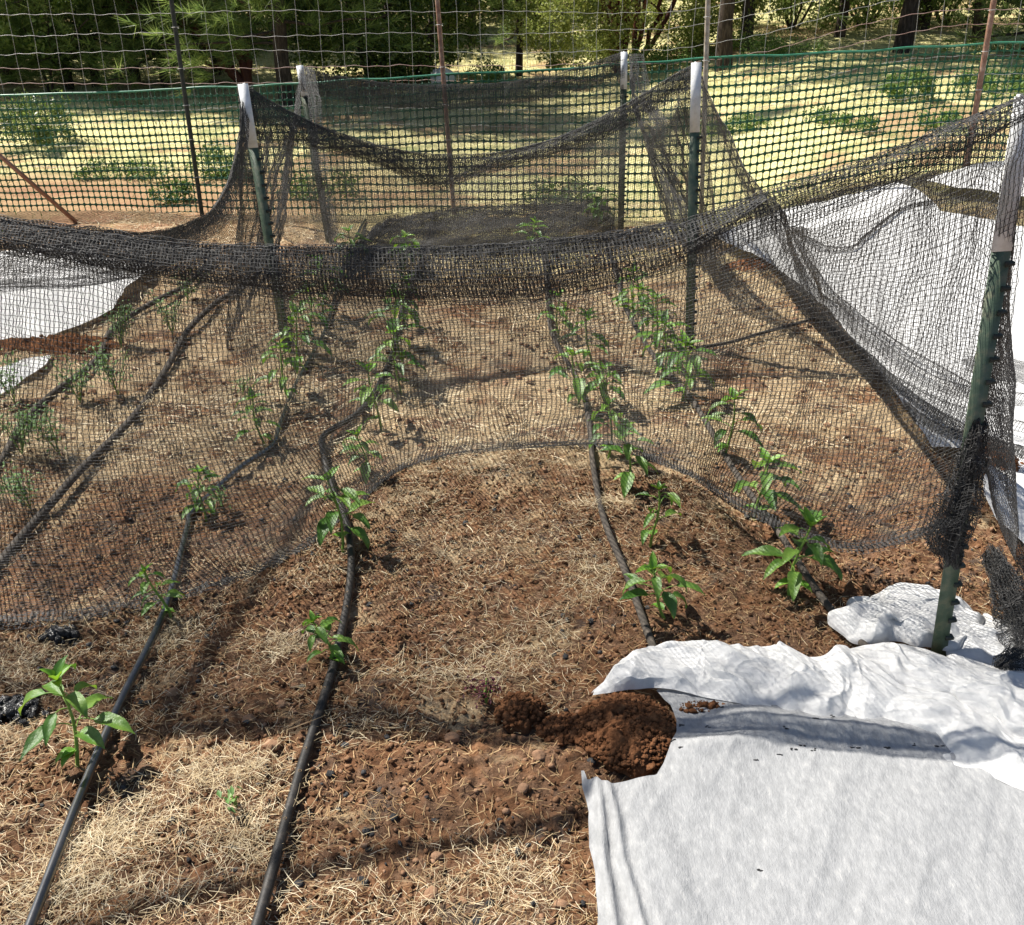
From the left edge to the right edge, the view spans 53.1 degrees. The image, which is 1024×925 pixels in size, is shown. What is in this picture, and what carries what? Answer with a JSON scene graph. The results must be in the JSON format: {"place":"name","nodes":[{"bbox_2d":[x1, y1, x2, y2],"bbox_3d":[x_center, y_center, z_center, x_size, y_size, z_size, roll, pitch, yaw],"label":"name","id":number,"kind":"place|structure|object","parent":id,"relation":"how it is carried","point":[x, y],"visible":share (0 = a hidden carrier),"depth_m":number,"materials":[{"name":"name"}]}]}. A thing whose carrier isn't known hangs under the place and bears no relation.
{"place":"outdoors","nodes":[
{"label":"outdoors","id":0,"kind":"place"},
{"bbox_2d":[0,0,1023,924],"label":"ground","id":1,"kind":"structure","parent":0,"point":[476,772],"depth_m":3.14,"materials":[{"name":"soil"}]},
{"bbox_2d":[0,461,46,509],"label":"flower seedling","id":2,"kind":"object","parent":1,"relation":"on","point":[17,487],"visible":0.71,"depth_m":3.37,"materials":[{"name":"green plant"}]},
{"bbox_2d":[0,355,49,393],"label":"row cover","id":3,"kind":"object","parent":1,"relation":"on","point":[35,366],"visible":0.52,"depth_m":4.48,"materials":[{"name":"white fabric"}]},
{"bbox_2d":[0,693,50,725],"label":"charcoal heap","id":4,"kind":"object","parent":1,"relation":"on","point":[10,706],"visible":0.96,"depth_m":2.48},
{"bbox_2d":[0,153,79,223],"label":"brace post","id":5,"kind":"object","parent":1,"relation":"on","point":[5,160],"depth_m":6.87,"materials":[{"name":"metal"}]},
{"bbox_2d":[15,401,65,455],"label":"plant","id":6,"kind":"object","parent":1,"relation":"on","point":[39,428],"visible":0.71,"depth_m":3.70,"materials":[{"name":"green plant"}]},
{"bbox_2d":[0,87,82,148],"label":"weed clump","id":7,"kind":"object","parent":1,"relation":"on","point":[38,126],"visible":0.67,"depth_m":9.34,"materials":[{"name":"green plant"}]},
{"bbox_2d":[0,0,94,92],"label":"oak sapling","id":8,"kind":"object","parent":1,"relation":"on","point":[41,44],"visible":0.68,"depth_m":12.04,"materials":[{"name":"plant"}]},
{"bbox_2d":[38,624,79,645],"bbox_3d":[-1.213,0.458,2.741,0.102,0.060,0.073,-15,30,-25],"label":"charcoal heap","id":9,"kind":"object","parent":1,"relation":"on","point":[55,632],"visible":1,"depth_m":2.73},
{"bbox_2d":[0,333,127,354],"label":"soil heap","id":10,"kind":"object","parent":1,"relation":"on","point":[72,346],"visible":0.58,"depth_m":4.71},
{"bbox_2d":[0,0,137,89],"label":"pine tree","id":11,"kind":"object","parent":1,"relation":"on","point":[11,72],"visible":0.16,"depth_m":12.44,"materials":[{"name":"green plant"}]},
{"bbox_2d":[38,352,99,402],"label":"plant","id":12,"kind":"object","parent":1,"relation":"on","point":[79,382],"visible":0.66,"depth_m":4.12,"materials":[{"name":"green plant"}]},
{"bbox_2d":[0,245,141,338],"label":"row cover","id":13,"kind":"object","parent":1,"relation":"on","point":[51,305],"visible":0.3,"depth_m":5.21,"materials":[{"name":"white fabric"}]},
{"bbox_2d":[18,655,134,767],"bbox_3d":[-0.977,0.567,2.302,0.252,0.264,0.211,-6,27,-10],"label":"pepper plant","id":14,"kind":"object","parent":1,"relation":"on","point":[78,701],"visible":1,"depth_m":2.28,"materials":[{"name":"green plant"}]},
{"bbox_2d":[0,0,166,92],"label":"pine tree","id":15,"kind":"object","parent":1,"relation":"on","point":[69,85],"visible":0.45,"depth_m":12.09,"materials":[{"name":"green plant"}]},
{"bbox_2d":[72,156,127,180],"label":"weed clump","id":16,"kind":"object","parent":1,"relation":"on","point":[97,168],"visible":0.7,"depth_m":8.26,"materials":[{"name":"green plant"}]},
{"bbox_2d":[0,0,216,99],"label":"pine tree","id":17,"kind":"object","parent":1,"relation":"on","point":[95,74],"visible":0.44,"depth_m":12.38,"materials":[{"name":"green plant"}]},
{"bbox_2d":[0,250,218,465],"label":"drip tube","id":18,"kind":"object","parent":1,"relation":"on","point":[39,403],"visible":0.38,"depth_m":4.35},
{"bbox_2d":[0,0,254,92],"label":"pine tree","id":19,"kind":"object","parent":1,"relation":"on","point":[35,62],"visible":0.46,"depth_m":12.27,"materials":[{"name":"green plant"}]},
{"bbox_2d":[0,254,260,567],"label":"drip tube","id":20,"kind":"object","parent":1,"relation":"on","point":[89,464],"visible":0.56,"depth_m":3.73,"materials":[{"name":"plastic"}]},
{"bbox_2d":[30,0,255,110],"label":"pine tree","id":21,"kind":"object","parent":1,"relation":"on","point":[143,59],"visible":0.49,"depth_m":12.09,"materials":[{"name":"green plant"}]},
{"bbox_2d":[120,154,188,181],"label":"weed clump","id":22,"kind":"object","parent":1,"relation":"on","point":[141,172],"visible":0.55,"depth_m":8.31,"materials":[{"name":"green plant"}]},
{"bbox_2d":[128,563,184,617],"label":"pepper plant","id":23,"kind":"object","parent":1,"relation":"on","point":[149,605],"visible":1,"depth_m":2.79,"materials":[{"name":"green plant"}]},
{"bbox_2d":[147,176,195,204],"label":"weed clump","id":24,"kind":"object","parent":1,"relation":"on","point":[178,187],"visible":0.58,"depth_m":7.47,"materials":[{"name":"green plant"}]},
{"bbox_2d":[169,0,203,215],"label":"fence post","id":25,"kind":"object","parent":1,"relation":"on","point":[185,98],"visible":0.91,"depth_m":6.83,"materials":[{"name":"paint"}]},
{"bbox_2d":[121,0,266,84],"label":"leaning oak","id":26,"kind":"object","parent":1,"relation":"on","point":[245,75],"visible":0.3,"depth_m":12.60,"materials":[{"name":"plant"}]},
{"bbox_2d":[24,218,365,924],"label":"drip tube","id":27,"kind":"object","parent":1,"relation":"on","point":[34,913],"visible":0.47,"depth_m":2.39,"materials":[{"name":"plastic"}]},
{"bbox_2d":[174,464,219,521],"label":"pepper plant","id":28,"kind":"object","parent":1,"relation":"on","point":[197,495],"visible":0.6,"depth_m":3.25,"materials":[{"name":"green plant"}]},
{"bbox_2d":[82,0,322,74],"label":"pine tree","id":29,"kind":"object","parent":1,"relation":"on","point":[214,61],"visible":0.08,"depth_m":12.84,"materials":[{"name":"green plant"}]},
{"bbox_2d":[183,139,248,183],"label":"weed clump","id":30,"kind":"object","parent":1,"relation":"on","point":[216,159],"visible":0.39,"depth_m":8.20,"materials":[{"name":"green plant"}]},
{"bbox_2d":[230,388,281,445],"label":"pepper plant","id":31,"kind":"object","parent":1,"relation":"on","point":[256,419],"visible":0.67,"depth_m":3.74,"materials":[{"name":"green plant"}]},
{"bbox_2d":[111,0,417,105],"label":"pine tree","id":32,"kind":"object","parent":1,"relation":"on","point":[217,24],"visible":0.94,"depth_m":10.90,"materials":[{"name":"green plant"}]},
{"bbox_2d":[237,83,291,351],"bbox_3d":[-1.048,-0.960,4.436,0.099,1.287,0.039,-1,27,0],"label":"steel post","id":33,"kind":"object","parent":1,"relation":"on","point":[257,170],"visible":0.65,"depth_m":4.31,"materials":[{"name":"green metal"}]},
{"bbox_2d":[0,101,263,291],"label":"garden net","id":34,"kind":"object","parent":33,"relation":"hanging from","point":[187,232],"visible":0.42,"depth_m":4.10,"materials":[{"name":"plastic"}]},
{"bbox_2d":[226,67,337,349],"bbox_3d":[-1.179,-1.460,5.287,0.426,1.138,2.016,-3,27,-3],"label":"garden net","id":35,"kind":"object","parent":33,"relation":"hanging from","point":[242,216],"visible":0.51,"depth_m":5.11,"materials":[{"name":"plastic"}]},
{"bbox_2d":[252,340,306,397],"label":"pepper plant","id":36,"kind":"object","parent":1,"relation":"on","point":[274,373],"visible":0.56,"depth_m":4.04,"materials":[{"name":"green plant"}]},
{"bbox_2d":[267,301,331,363],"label":"pepper plant","id":37,"kind":"object","parent":1,"relation":"on","point":[303,335],"visible":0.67,"depth_m":4.41,"materials":[{"name":"green plant"}]},
{"bbox_2d":[301,610,357,663],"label":"pepper plant","id":38,"kind":"object","parent":1,"relation":"on","point":[334,649],"visible":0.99,"depth_m":2.59,"materials":[{"name":"green plant"}]},
{"bbox_2d":[251,229,428,924],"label":"drip tube","id":39,"kind":"object","parent":1,"relation":"on","point":[264,899],"visible":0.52,"depth_m":2.38,"materials":[{"name":"plastic"}]},
{"bbox_2d":[305,466,374,552],"bbox_3d":[-0.530,0.147,3.095,0.212,0.281,0.228,-1,27,0],"label":"pepper plant","id":40,"kind":"object","parent":1,"relation":"on","point":[326,524],"visible":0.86,"depth_m":3.07,"materials":[{"name":"green plant"}]},
{"bbox_2d":[267,0,472,85],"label":"live oak","id":41,"kind":"object","parent":1,"relation":"on","point":[323,46],"visible":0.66,"depth_m":12.29,"materials":[{"name":"plant"}]},
{"bbox_2d":[343,360,397,429],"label":"pepper plant","id":42,"kind":"object","parent":1,"relation":"on","point":[380,386],"visible":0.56,"depth_m":3.84,"materials":[{"name":"green plant"}]},
{"bbox_2d":[367,321,426,394],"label":"pepper plant","id":43,"kind":"object","parent":1,"relation":"on","point":[414,361],"visible":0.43,"depth_m":4.15,"materials":[{"name":"green plant"}]},
{"bbox_2d":[350,0,488,82],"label":"live oak","id":44,"kind":"object","parent":1,"relation":"on","point":[431,21],"visible":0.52,"depth_m":12.64,"materials":[{"name":"plant"}]},
{"bbox_2d":[435,0,454,211],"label":"fence post","id":45,"kind":"object","parent":1,"relation":"on","point":[440,42],"visible":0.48,"depth_m":6.53,"materials":[{"name":"metal"}]},
{"bbox_2d":[0,0,1023,169],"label":"wire fence","id":46,"kind":"object","parent":45,"relation":"attached to","point":[644,29],"visible":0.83,"depth_m":6.59,"materials":[{"name":"metal"}]},
{"bbox_2d":[462,665,501,708],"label":"purple weed","id":47,"kind":"object","parent":1,"relation":"on","point":[483,693],"visible":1,"depth_m":2.48,"materials":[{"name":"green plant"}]},
{"bbox_2d":[463,57,507,84],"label":"weed clump","id":48,"kind":"object","parent":1,"relation":"on","point":[495,69],"visible":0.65,"depth_m":12.42,"materials":[{"name":"green plant"}]},
{"bbox_2d":[0,202,1019,924],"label":"pebbles","id":49,"kind":"object","parent":1,"relation":"on","point":[408,752],"visible":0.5,"depth_m":3.00,"materials":[{"name":"stone"}]},
{"bbox_2d":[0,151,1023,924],"bbox_3d":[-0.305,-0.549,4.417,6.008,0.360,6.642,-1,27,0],"label":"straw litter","id":50,"kind":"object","parent":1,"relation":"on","point":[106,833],"visible":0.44,"depth_m":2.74,"materials":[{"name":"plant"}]},
{"bbox_2d":[0,461,1023,924],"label":"soil crumbs","id":51,"kind":"object","parent":1,"relation":"on","point":[348,757],"visible":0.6,"depth_m":2.70,"materials":[{"name":"soil"}]},
{"bbox_2d":[0,41,1023,217],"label":"fence","id":52,"kind":"object","parent":1,"relation":"on","point":[727,104],"visible":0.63,"depth_m":6.72,"materials":[{"name":"green plastic"}]},
{"bbox_2d":[0,1,1023,221],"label":"green grass","id":53,"kind":"structure","parent":1,"relation":"on","point":[483,100],"depth_m":10.94,"materials":[{"name":"green plant"}]},
{"bbox_2d":[0,418,1023,924],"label":"charcoal bits","id":54,"kind":"object","parent":1,"relation":"on","point":[328,774],"visible":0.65,"depth_m":2.63,"materials":[{"name":"black"}]},
{"bbox_2d":[480,0,556,75],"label":"pine tree","id":55,"kind":"object","parent":1,"relation":"on","point":[519,50],"visible":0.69,"depth_m":12.90,"materials":[{"name":"green plant"}]},
{"bbox_2d":[492,690,548,734],"bbox_3d":[0.021,0.585,2.452,0.129,0.068,0.121,-25,35,-38],"label":"soil heap","id":56,"kind":"object","parent":1,"relation":"on","point":[522,711],"visible":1,"depth_m":2.42,"materials":[{"name":"soil"}]},
{"bbox_2d":[535,712,587,746],"bbox_3d":[0.136,0.624,2.403,0.169,0.039,0.116,-1,27,0],"label":"soil heap","id":57,"kind":"object","parent":1,"relation":"on","point":[563,728],"visible":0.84,"depth_m":2.39,"materials":[{"name":"soil"}]},
{"bbox_2d":[549,346,595,403],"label":"pepper plant","id":58,"kind":"object","parent":1,"relation":"on","point":[552,372],"visible":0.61,"depth_m":3.99,"materials":[{"name":"green plant"}]},
{"bbox_2d":[540,229,655,645],"bbox_3d":[0.236,-0.521,4.638,0.107,0.032,4.543,-2,27,-2],"label":"drip tube","id":59,"kind":"object","parent":1,"relation":"on","point":[646,629],"visible":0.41,"depth_m":3.18,"materials":[{"name":"plastic"}]},
{"bbox_2d":[583,359,624,411],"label":"pepper plant","id":60,"kind":"object","parent":1,"relation":"on","point":[603,383],"visible":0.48,"depth_m":3.96,"materials":[{"name":"green plant"}]},
{"bbox_2d":[587,392,638,459],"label":"pepper plant","id":61,"kind":"object","parent":1,"relation":"on","point":[613,419],"visible":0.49,"depth_m":3.59,"materials":[{"name":"green plant"}]},
{"bbox_2d":[618,51,628,228],"bbox_3d":[0.689,-1.918,6.379,0.064,1.191,0.039,-1,27,0],"label":"steel post","id":62,"kind":"object","parent":1,"relation":"on","point":[624,64],"visible":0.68,"depth_m":6.28,"materials":[{"name":"green metal"}]},
{"bbox_2d":[300,51,623,278],"bbox_3d":[-0.221,-1.914,6.272,2.160,1.079,1.045,-15,30,-25],"label":"garden net","id":63,"kind":"object","parent":62,"relation":"attached to","point":[453,141],"visible":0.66,"depth_m":6.19,"materials":[{"name":"plastic"}]},
{"bbox_2d":[628,54,729,302],"bbox_3d":[0.914,-1.566,5.373,0.472,1.180,2.116,-1,27,0],"label":"garden net","id":64,"kind":"object","parent":62,"relation":"hanging from","point":[683,214],"visible":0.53,"depth_m":5.38,"materials":[{"name":"plastic"}]},
{"bbox_2d":[574,691,675,778],"bbox_3d":[0.267,0.601,2.370,0.247,0.086,0.275,-1,27,0],"label":"soil heap","id":65,"kind":"object","parent":1,"relation":"on","point":[628,734],"visible":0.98,"depth_m":2.33,"materials":[{"name":"soil"}]},
{"bbox_2d":[598,422,657,497],"bbox_3d":[0.386,-0.021,3.401,0.182,0.220,0.216,-16,30,-26],"label":"pepper plant","id":66,"kind":"object","parent":1,"relation":"on","point":[627,479],"visible":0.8,"depth_m":3.35,"materials":[{"name":"green plant"}]},
{"bbox_2d":[495,0,769,72],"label":"manzanita shrub","id":67,"kind":"object","parent":1,"relation":"on","point":[618,39],"visible":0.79,"depth_m":12.16,"materials":[{"name":"green plant"}]},
{"bbox_2d":[635,480,680,546],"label":"pepper plant","id":68,"kind":"object","parent":1,"relation":"on","point":[674,497],"visible":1,"depth_m":3.07,"materials":[{"name":"green plant"}]},
{"bbox_2d":[618,551,705,619],"bbox_3d":[0.376,0.343,2.724,0.229,0.214,0.189,-16,30,-27],"label":"pepper plant","id":69,"kind":"object","parent":1,"relation":"on","point":[670,600],"visible":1,"depth_m":2.70,"materials":[{"name":"green plant"}]},
{"bbox_2d":[632,309,695,379],"bbox_3d":[0.647,-0.486,4.286,0.232,0.303,0.277,15,31,28],"label":"pepper plant","id":70,"kind":"object","parent":1,"relation":"on","point":[662,338],"visible":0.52,"depth_m":4.24,"materials":[{"name":"green plant"}]},
{"bbox_2d":[627,38,715,69],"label":"weed clump","id":71,"kind":"object","parent":1,"relation":"on","point":[656,52],"visible":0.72,"depth_m":12.07,"materials":[{"name":"green plant"}]},
{"bbox_2d":[644,330,717,401],"bbox_3d":[0.679,-0.366,4.061,0.230,0.296,0.250,18,32,32],"label":"pepper plant","id":72,"kind":"object","parent":1,"relation":"on","point":[676,359],"visible":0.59,"depth_m":4.03,"materials":[{"name":"green plant"}]},
{"bbox_2d":[685,62,701,348],"bbox_3d":[0.779,-1.018,4.432,0.097,1.337,0.039,-1,27,0],"label":"steel post","id":73,"kind":"object","parent":1,"relation":"on","point":[695,137],"visible":0.66,"depth_m":4.29,"materials":[{"name":"green metal"}]},
{"bbox_2d":[249,65,690,254],"bbox_3d":[-0.240,-1.504,5.291,2.394,1.203,2.003,-1,27,0],"label":"garden net","id":74,"kind":"object","parent":73,"relation":"hanging from","point":[335,146],"visible":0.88,"depth_m":4.54,"materials":[{"name":"plastic"}]},
{"bbox_2d":[699,0,710,212],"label":"fence post","id":75,"kind":"object","parent":1,"relation":"on","point":[706,61],"visible":0.65,"depth_m":6.40,"materials":[{"name":"metal"}]},
{"bbox_2d":[701,388,763,452],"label":"pepper plant","id":76,"kind":"object","parent":1,"relation":"on","point":[745,413],"visible":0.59,"depth_m":3.57,"materials":[{"name":"green plant"}]},
{"bbox_2d":[604,234,868,645],"bbox_3d":[0.682,-0.464,4.509,0.153,0.032,4.262,-3,27,-4],"label":"drip tube","id":77,"kind":"object","parent":1,"relation":"on","point":[816,589],"visible":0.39,"depth_m":3.20,"materials":[{"name":"plastic"}]},
{"bbox_2d":[737,0,754,51],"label":"pine tree","id":78,"kind":"object","parent":1,"relation":"on","point":[746,4],"visible":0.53,"depth_m":12.08,"materials":[{"name":"brown plant"}]},
{"bbox_2d":[732,447,801,520],"bbox_3d":[0.784,0.085,3.182,0.229,0.259,0.218,17,32,31],"label":"pepper plant","id":79,"kind":"object","parent":1,"relation":"on","point":[771,459],"visible":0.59,"depth_m":3.15,"materials":[{"name":"green plant"}]},
{"bbox_2d":[733,25,827,60],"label":"weed clump","id":80,"kind":"object","parent":1,"relation":"on","point":[771,41],"visible":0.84,"depth_m":11.50,"materials":[{"name":"green plant"}]},
{"bbox_2d":[714,0,851,71],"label":"pine tree","id":81,"kind":"object","parent":1,"relation":"on","point":[725,29],"visible":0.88,"depth_m":11.01,"materials":[{"name":"brown plant"}]},
{"bbox_2d":[742,506,842,601],"bbox_3d":[0.812,0.248,2.848,0.269,0.272,0.228,-13,29,-23],"label":"pepper plant","id":82,"kind":"object","parent":1,"relation":"on","point":[793,580],"visible":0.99,"depth_m":2.81,"materials":[{"name":"green plant"}]},
{"bbox_2d":[581,688,1023,924],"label":"row cover","id":83,"kind":"object","parent":1,"relation":"on","point":[702,825],"visible":0.77,"depth_m":2.08,"materials":[{"name":"fabric"}]},
{"bbox_2d":[593,640,1023,790],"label":"row cover","id":84,"kind":"object","parent":83,"relation":"on","point":[971,715],"visible":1,"depth_m":2.45,"materials":[{"name":"white fabric"}]},
{"bbox_2d":[714,0,898,31],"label":"brush shrub","id":85,"kind":"object","parent":1,"relation":"on","point":[786,13],"visible":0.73,"depth_m":13.12,"materials":[{"name":"plant"}]},
{"bbox_2d":[767,0,949,30],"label":"brush shrub","id":86,"kind":"object","parent":1,"relation":"on","point":[899,7],"visible":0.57,"depth_m":13.15,"materials":[{"name":"plant"}]},
{"bbox_2d":[715,183,1023,542],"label":"row cover","id":87,"kind":"object","parent":1,"relation":"on","point":[1017,328],"visible":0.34,"depth_m":5.01,"materials":[{"name":"white fabric"}]},
{"bbox_2d":[827,583,984,651],"bbox_3d":[1.056,0.405,2.716,0.382,0.063,0.292,-14,30,-24],"label":"row cover","id":88,"kind":"object","parent":1,"relation":"on","point":[903,612],"visible":0.85,"depth_m":2.70,"materials":[{"name":"white fabric"}]},
{"bbox_2d":[892,0,920,53],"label":"pine tree","id":89,"kind":"object","parent":1,"relation":"on","point":[907,23],"visible":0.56,"depth_m":11.65,"materials":[{"name":"brown plant"}]},
{"bbox_2d":[878,64,941,101],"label":"weed clump","id":90,"kind":"object","parent":1,"relation":"on","point":[909,82],"visible":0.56,"depth_m":8.89,"materials":[{"name":"green plant"}]},
{"bbox_2d":[856,0,1021,29],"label":"brush shrub","id":91,"kind":"object","parent":1,"relation":"on","point":[946,20],"visible":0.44,"depth_m":13.38,"materials":[{"name":"green plant"}]},
{"bbox_2d":[932,0,1007,39],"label":"live oak","id":92,"kind":"object","parent":1,"relation":"on","point":[977,20],"visible":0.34,"depth_m":12.37,"materials":[{"name":"plant"}]},
{"bbox_2d":[927,161,1023,195],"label":"row cover","id":93,"kind":"object","parent":1,"relation":"on","point":[977,179],"visible":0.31,"depth_m":6.11,"materials":[{"name":"white fabric"}]},
{"bbox_2d":[929,0,1023,64],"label":"shrub","id":94,"kind":"object","parent":1,"relation":"on","point":[1007,31],"visible":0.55,"depth_m":10.96,"materials":[{"name":"green plant"}]},
{"bbox_2d":[931,94,1023,655],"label":"steel post","id":95,"kind":"object","parent":1,"relation":"on","point":[997,287],"visible":0.66,"depth_m":2.24,"materials":[{"name":"green metal"}]},
{"bbox_2d":[0,93,1023,629],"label":"garden net","id":96,"kind":"object","parent":95,"relation":"hanging from","point":[404,261],"visible":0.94,"depth_m":2.42,"materials":[{"name":"plastic"}]},
{"bbox_2d":[699,73,1023,572],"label":"garden net","id":97,"kind":"object","parent":95,"relation":"hanging from","point":[998,445],"visible":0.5,"depth_m":3.30,"materials":[{"name":"plastic"}]},
{"bbox_2d":[920,417,988,569],"bbox_3d":[1.039,0.088,2.377,0.138,0.398,0.117,-17,31,-29],"label":"net bundle","id":98,"kind":"object","parent":95,"relation":"attached to","point":[962,499],"visible":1,"depth_m":2.36,"materials":[{"name":"plastic"}]},
{"bbox_2d":[963,0,996,167],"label":"fence post","id":99,"kind":"object","parent":1,"relation":"on","point":[987,38],"visible":0.79,"depth_m":6.24,"materials":[{"name":"metal"}]},
{"bbox_2d":[946,613,1023,669],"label":"row cover","id":100,"kind":"object","parent":1,"relation":"on","point":[982,645],"visible":0.48,"depth_m":2.61,"materials":[{"name":"white fabric"}]},
{"bbox_2d":[980,543,1023,670],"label":"net bundle","id":101,"kind":"object","parent":100,"relation":"on","point":[1000,573],"visible":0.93,"depth_m":2.67,"materials":[{"name":"plastic"}]},
{"bbox_2d":[946,61,1023,100],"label":"weed clump","id":102,"kind":"object","parent":1,"relation":"on","point":[988,78],"visible":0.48,"depth_m":8.97,"materials":[{"name":"green plant"}]},
{"bbox_2d":[0,0,1023,234],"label":"dry grass","id":103,"kind":"structure","parent":0,"point":[783,123],"depth_m":10.99,"materials":[{"name":"plant"}]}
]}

